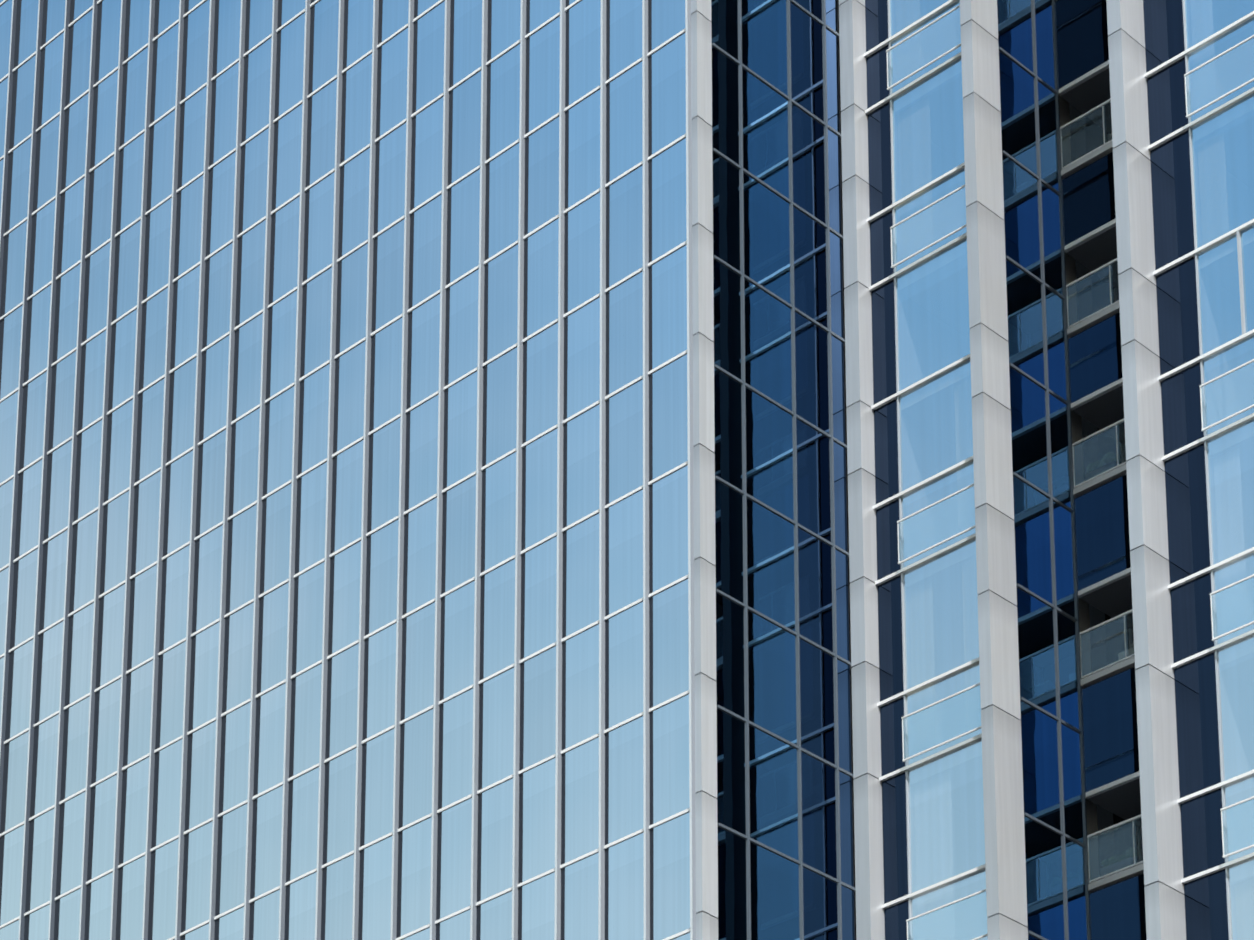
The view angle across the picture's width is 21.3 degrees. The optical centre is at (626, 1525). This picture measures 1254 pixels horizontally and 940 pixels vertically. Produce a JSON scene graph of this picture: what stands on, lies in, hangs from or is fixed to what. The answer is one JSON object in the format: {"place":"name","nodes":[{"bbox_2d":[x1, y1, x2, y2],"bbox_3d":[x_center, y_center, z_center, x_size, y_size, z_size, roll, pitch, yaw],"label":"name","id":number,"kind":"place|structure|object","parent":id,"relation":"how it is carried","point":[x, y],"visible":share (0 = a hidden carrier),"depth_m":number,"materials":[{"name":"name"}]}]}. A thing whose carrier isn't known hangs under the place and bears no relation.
{"place":"outdoors","nodes":[
{"label":"outdoors","id":0,"kind":"place"},
{"bbox_2d":[711,0,799,939],"bbox_3d":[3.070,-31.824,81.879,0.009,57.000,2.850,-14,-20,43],"label":"glass wall","id":1,"kind":"structure","parent":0,"point":[772,709],"depth_m":80.12,"materials":[{"name":"blue glass"}]},
{"bbox_2d":[790,0,854,939],"bbox_3d":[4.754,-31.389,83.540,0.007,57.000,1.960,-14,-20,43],"label":"glass wall","id":2,"kind":"structure","parent":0,"point":[820,914],"depth_m":82.06,"materials":[{"name":"blue glass"}]},
{"bbox_2d":[1085,460,1138,875],"bbox_3d":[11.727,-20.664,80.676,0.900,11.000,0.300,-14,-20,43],"label":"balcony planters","id":3,"kind":"object","parent":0,"point":[1129,859],"depth_m":79.44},
{"bbox_2d":[1107,133,1141,864],"bbox_3d":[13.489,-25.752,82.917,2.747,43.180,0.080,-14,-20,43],"label":"loggia door frames","id":4,"kind":"structure","parent":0,"point":[1130,646],"depth_m":82.90,"materials":[{"name":"grey metal"}]},
{"bbox_2d":[1118,289,1142,860],"bbox_3d":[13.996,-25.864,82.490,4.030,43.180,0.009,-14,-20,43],"label":"balcony railing","id":5,"kind":"object","parent":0,"point":[1125,458],"depth_m":81.59,"materials":[{"name":"grey metal"}]},
{"bbox_2d":[1143,0,1253,939],"bbox_3d":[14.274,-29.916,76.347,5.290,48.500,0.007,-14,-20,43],"label":"bay glass","id":6,"kind":"object","parent":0,"point":[1223,153],"depth_m":76.16,"materials":[{"name":"blue glass"}]},
{"bbox_2d":[1144,11,1253,883],"bbox_3d":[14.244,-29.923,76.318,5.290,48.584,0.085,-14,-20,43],"label":"bay transoms","id":7,"kind":"object","parent":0,"point":[1224,106],"visible":1,"depth_m":76.24,"materials":[{"name":"silver metal"}]},
{"bbox_2d":[1182,0,1245,939],"bbox_3d":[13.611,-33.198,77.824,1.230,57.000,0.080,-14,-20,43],"label":"bay mullion","id":8,"kind":"object","parent":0,"point":[1241,286],"visible":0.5,"depth_m":75.98},
{"bbox_3d":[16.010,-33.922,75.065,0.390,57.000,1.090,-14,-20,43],"label":"column","id":9,"kind":"structure","parent":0},
{"bbox_3d":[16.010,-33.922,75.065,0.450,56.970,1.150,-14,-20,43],"label":"column","id":10,"kind":"object","parent":9,"relation":"attached to","visible":0},
{"bbox_2d":[1184,35,1253,857],"bbox_3d":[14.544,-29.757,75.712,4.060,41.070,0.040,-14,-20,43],"label":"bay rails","id":11,"kind":"object","parent":10,"relation":"attached to","point":[1225,374],"visible":1,"depth_m":75.50,"materials":[{"name":"silver metal"}]},
{"bbox_2d":[1186,40,1253,854],"bbox_3d":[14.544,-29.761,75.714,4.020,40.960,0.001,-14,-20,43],"label":"bay glass","id":12,"kind":"object","parent":11,"relation":"in","point":[1207,422],"visible":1,"depth_m":75.45,"materials":[{"name":"blue glass"}]},
{"label":"ground","id":13,"kind":"structure","parent":0,"visible":0},
{"bbox_2d":[712,0,1137,939],"bbox_3d":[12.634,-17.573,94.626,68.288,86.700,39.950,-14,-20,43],"label":"wall","id":14,"kind":"structure","parent":13,"relation":"on","point":[1106,818],"depth_m":83.54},
{"bbox_2d":[0,0,689,939],"bbox_3d":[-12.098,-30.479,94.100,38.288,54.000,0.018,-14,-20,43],"label":"facade glass","id":15,"kind":"object","parent":14,"relation":"attached to","point":[626,568],"visible":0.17,"depth_m":88.23,"materials":[{"name":"blue glass"}]},
{"bbox_2d":[0,0,689,939],"bbox_3d":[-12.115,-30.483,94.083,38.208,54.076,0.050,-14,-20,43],"label":"horizontal mullions","id":16,"kind":"object","parent":14,"relation":"attached to","point":[570,418],"visible":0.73,"depth_m":89.02,"materials":[{"name":"white metal"}]},
{"bbox_2d":[0,0,691,939],"bbox_3d":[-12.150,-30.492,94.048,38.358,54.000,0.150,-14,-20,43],"label":"window frames","id":17,"kind":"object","parent":16,"relation":"attached to","point":[364,468],"visible":0.5,"depth_m":88.20,"materials":[{"name":"white metal"}]},
{"bbox_2d":[0,0,699,939],"bbox_3d":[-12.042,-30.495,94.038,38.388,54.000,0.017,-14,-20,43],"label":"facade gaskets","id":18,"kind":"object","parent":16,"relation":"attached to","point":[166,524],"visible":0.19,"depth_m":91.08,"materials":[{"name":"black rubber"}]},
{"bbox_2d":[0,0,695,939],"bbox_3d":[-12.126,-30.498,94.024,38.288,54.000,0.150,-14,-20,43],"label":"vertical mullions","id":19,"kind":"object","parent":14,"relation":"attached to","point":[434,890],"visible":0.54,"depth_m":89.72,"materials":[{"name":"grey metal"}]},
{"bbox_2d":[691,0,709,939],"bbox_3d":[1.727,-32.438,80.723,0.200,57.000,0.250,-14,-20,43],"label":"corner column","id":20,"kind":"structure","parent":14,"relation":"attached to","point":[700,517],"depth_m":78.61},
{"bbox_2d":[703,0,717,939],"bbox_3d":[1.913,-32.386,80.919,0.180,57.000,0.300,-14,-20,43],"label":"trim","id":21,"kind":"structure","parent":14,"relation":"attached to","point":[712,713],"depth_m":78.86,"materials":[{"name":"grey metal"}]},
{"bbox_2d":[712,0,855,939],"bbox_3d":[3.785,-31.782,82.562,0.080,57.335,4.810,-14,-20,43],"label":"window mullions","id":22,"kind":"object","parent":14,"relation":"attached to","point":[794,522],"depth_m":81.08,"materials":[{"name":"grey metal"}]},
{"bbox_2d":[839,0,884,939],"bbox_3d":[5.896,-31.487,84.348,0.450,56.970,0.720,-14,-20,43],"label":"column","id":23,"kind":"structure","parent":14,"relation":"attached to","point":[869,874],"depth_m":82.64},
{"bbox_2d":[887,0,911,939],"bbox_3d":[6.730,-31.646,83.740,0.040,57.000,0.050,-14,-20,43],"label":"bay mullion","id":24,"kind":"object","parent":14,"relation":"attached to","point":[900,509],"depth_m":82.22},
{"bbox_2d":[864,0,985,908],"bbox_3d":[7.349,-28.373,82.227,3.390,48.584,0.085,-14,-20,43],"label":"bay transoms","id":25,"kind":"object","parent":14,"relation":"attached to","point":[907,390],"visible":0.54,"depth_m":81.92,"materials":[{"name":"silver metal"}]},
{"bbox_2d":[865,0,987,939],"bbox_3d":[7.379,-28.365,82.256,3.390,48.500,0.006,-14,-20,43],"label":"glass facade","id":26,"kind":"object","parent":14,"relation":"attached to","point":[946,820],"depth_m":81.64,"materials":[{"name":"blue glass"}]},
{"bbox_2d":[886,5,987,939],"bbox_3d":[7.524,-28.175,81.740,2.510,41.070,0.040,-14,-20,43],"label":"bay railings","id":27,"kind":"object","parent":14,"relation":"attached to","point":[967,487],"visible":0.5,"depth_m":81.20,"materials":[{"name":"silver metal"}]},
{"bbox_2d":[888,8,986,939],"bbox_3d":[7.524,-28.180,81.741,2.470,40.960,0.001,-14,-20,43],"label":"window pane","id":28,"kind":"structure","parent":27,"relation":"in","point":[903,558],"depth_m":80.58,"materials":[{"name":"blue glass"}]},
{"bbox_2d":[960,0,1027,939],"bbox_3d":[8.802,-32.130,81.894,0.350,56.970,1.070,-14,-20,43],"label":"column","id":29,"kind":"structure","parent":14,"relation":"attached to","point":[1005,866],"depth_m":79.83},
{"bbox_2d":[1007,0,1099,917],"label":"window","id":30,"kind":"structure","parent":14,"relation":"on","point":[1084,624],"depth_m":83.39,"materials":[{"name":"blue glass"}]},
{"bbox_2d":[1059,60,1139,798],"bbox_3d":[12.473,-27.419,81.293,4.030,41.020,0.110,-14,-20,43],"label":"notch heads","id":31,"kind":"object","parent":14,"relation":"attached to","point":[1096,394],"visible":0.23,"depth_m":82.26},
{"bbox_2d":[1056,0,1143,892],"bbox_3d":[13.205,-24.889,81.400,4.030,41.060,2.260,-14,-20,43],"label":"notch slabs","id":32,"kind":"structure","parent":14,"relation":"attached to","point":[1087,487],"depth_m":81.57,"materials":[{"name":"grey concrete"}]},
{"bbox_2d":[1060,98,1142,882],"bbox_3d":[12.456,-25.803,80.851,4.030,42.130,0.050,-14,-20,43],"label":"notch rails","id":33,"kind":"object","parent":32,"relation":"on","point":[1086,481],"visible":0.27,"depth_m":81.65,"materials":[{"name":"grey metal"}]},
{"bbox_2d":[1061,103,1142,878],"bbox_3d":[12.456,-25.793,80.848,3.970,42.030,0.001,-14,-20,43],"label":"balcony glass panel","id":34,"kind":"object","parent":33,"relation":"in","point":[1099,443],"visible":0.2,"depth_m":81.69,"materials":[{"name":"glass"}]},
{"bbox_2d":[1056,0,1146,939],"bbox_3d":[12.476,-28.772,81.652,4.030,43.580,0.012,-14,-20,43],"label":"window","id":35,"kind":"structure","parent":14,"relation":"attached to","point":[1111,754],"depth_m":81.55,"materials":[{"name":"blue glass"}]},
{"bbox_2d":[1061,68,1141,826],"bbox_3d":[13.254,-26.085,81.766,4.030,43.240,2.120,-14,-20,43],"label":"notch soffits","id":36,"kind":"object","parent":14,"relation":"attached to","point":[1112,600],"visible":0.08,"depth_m":83.00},
{"bbox_2d":[1123,340,1177,891],"bbox_3d":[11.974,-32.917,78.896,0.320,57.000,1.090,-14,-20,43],"label":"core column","id":37,"kind":"structure","parent":14,"relation":"attached to","point":[1148,664],"depth_m":74.96,"materials":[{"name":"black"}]},
{"bbox_2d":[1106,0,1185,939],"bbox_3d":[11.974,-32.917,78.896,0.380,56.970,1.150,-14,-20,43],"label":"column","id":38,"kind":"structure","parent":37,"relation":"attached to","point":[1158,750],"depth_m":76.25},
{"bbox_3d":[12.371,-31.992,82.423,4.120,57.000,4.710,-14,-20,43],"label":"notch","id":39,"kind":"object","parent":14,"relation":"attached to","visible":0},
{"bbox_2d":[999,0,1090,939],"bbox_3d":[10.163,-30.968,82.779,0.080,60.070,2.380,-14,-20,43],"label":"window mullions","id":40,"kind":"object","parent":39,"relation":"attached to","point":[1071,510],"depth_m":81.79,"materials":[{"name":"grey metal"}]},
{"bbox_2d":[997,0,1086,939],"bbox_3d":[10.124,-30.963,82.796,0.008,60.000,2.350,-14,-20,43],"label":"glass wall","id":41,"kind":"structure","parent":40,"relation":"in","point":[1044,888],"depth_m":81.33,"materials":[{"name":"blue glass"}]},
{"bbox_2d":[1108,134,1133,664],"bbox_3d":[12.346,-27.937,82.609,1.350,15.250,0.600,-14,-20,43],"label":"balcony furniture","id":42,"kind":"object","parent":39,"relation":"on","point":[1120,657],"depth_m":81.30,"materials":[{"name":"grey"}]}
]}

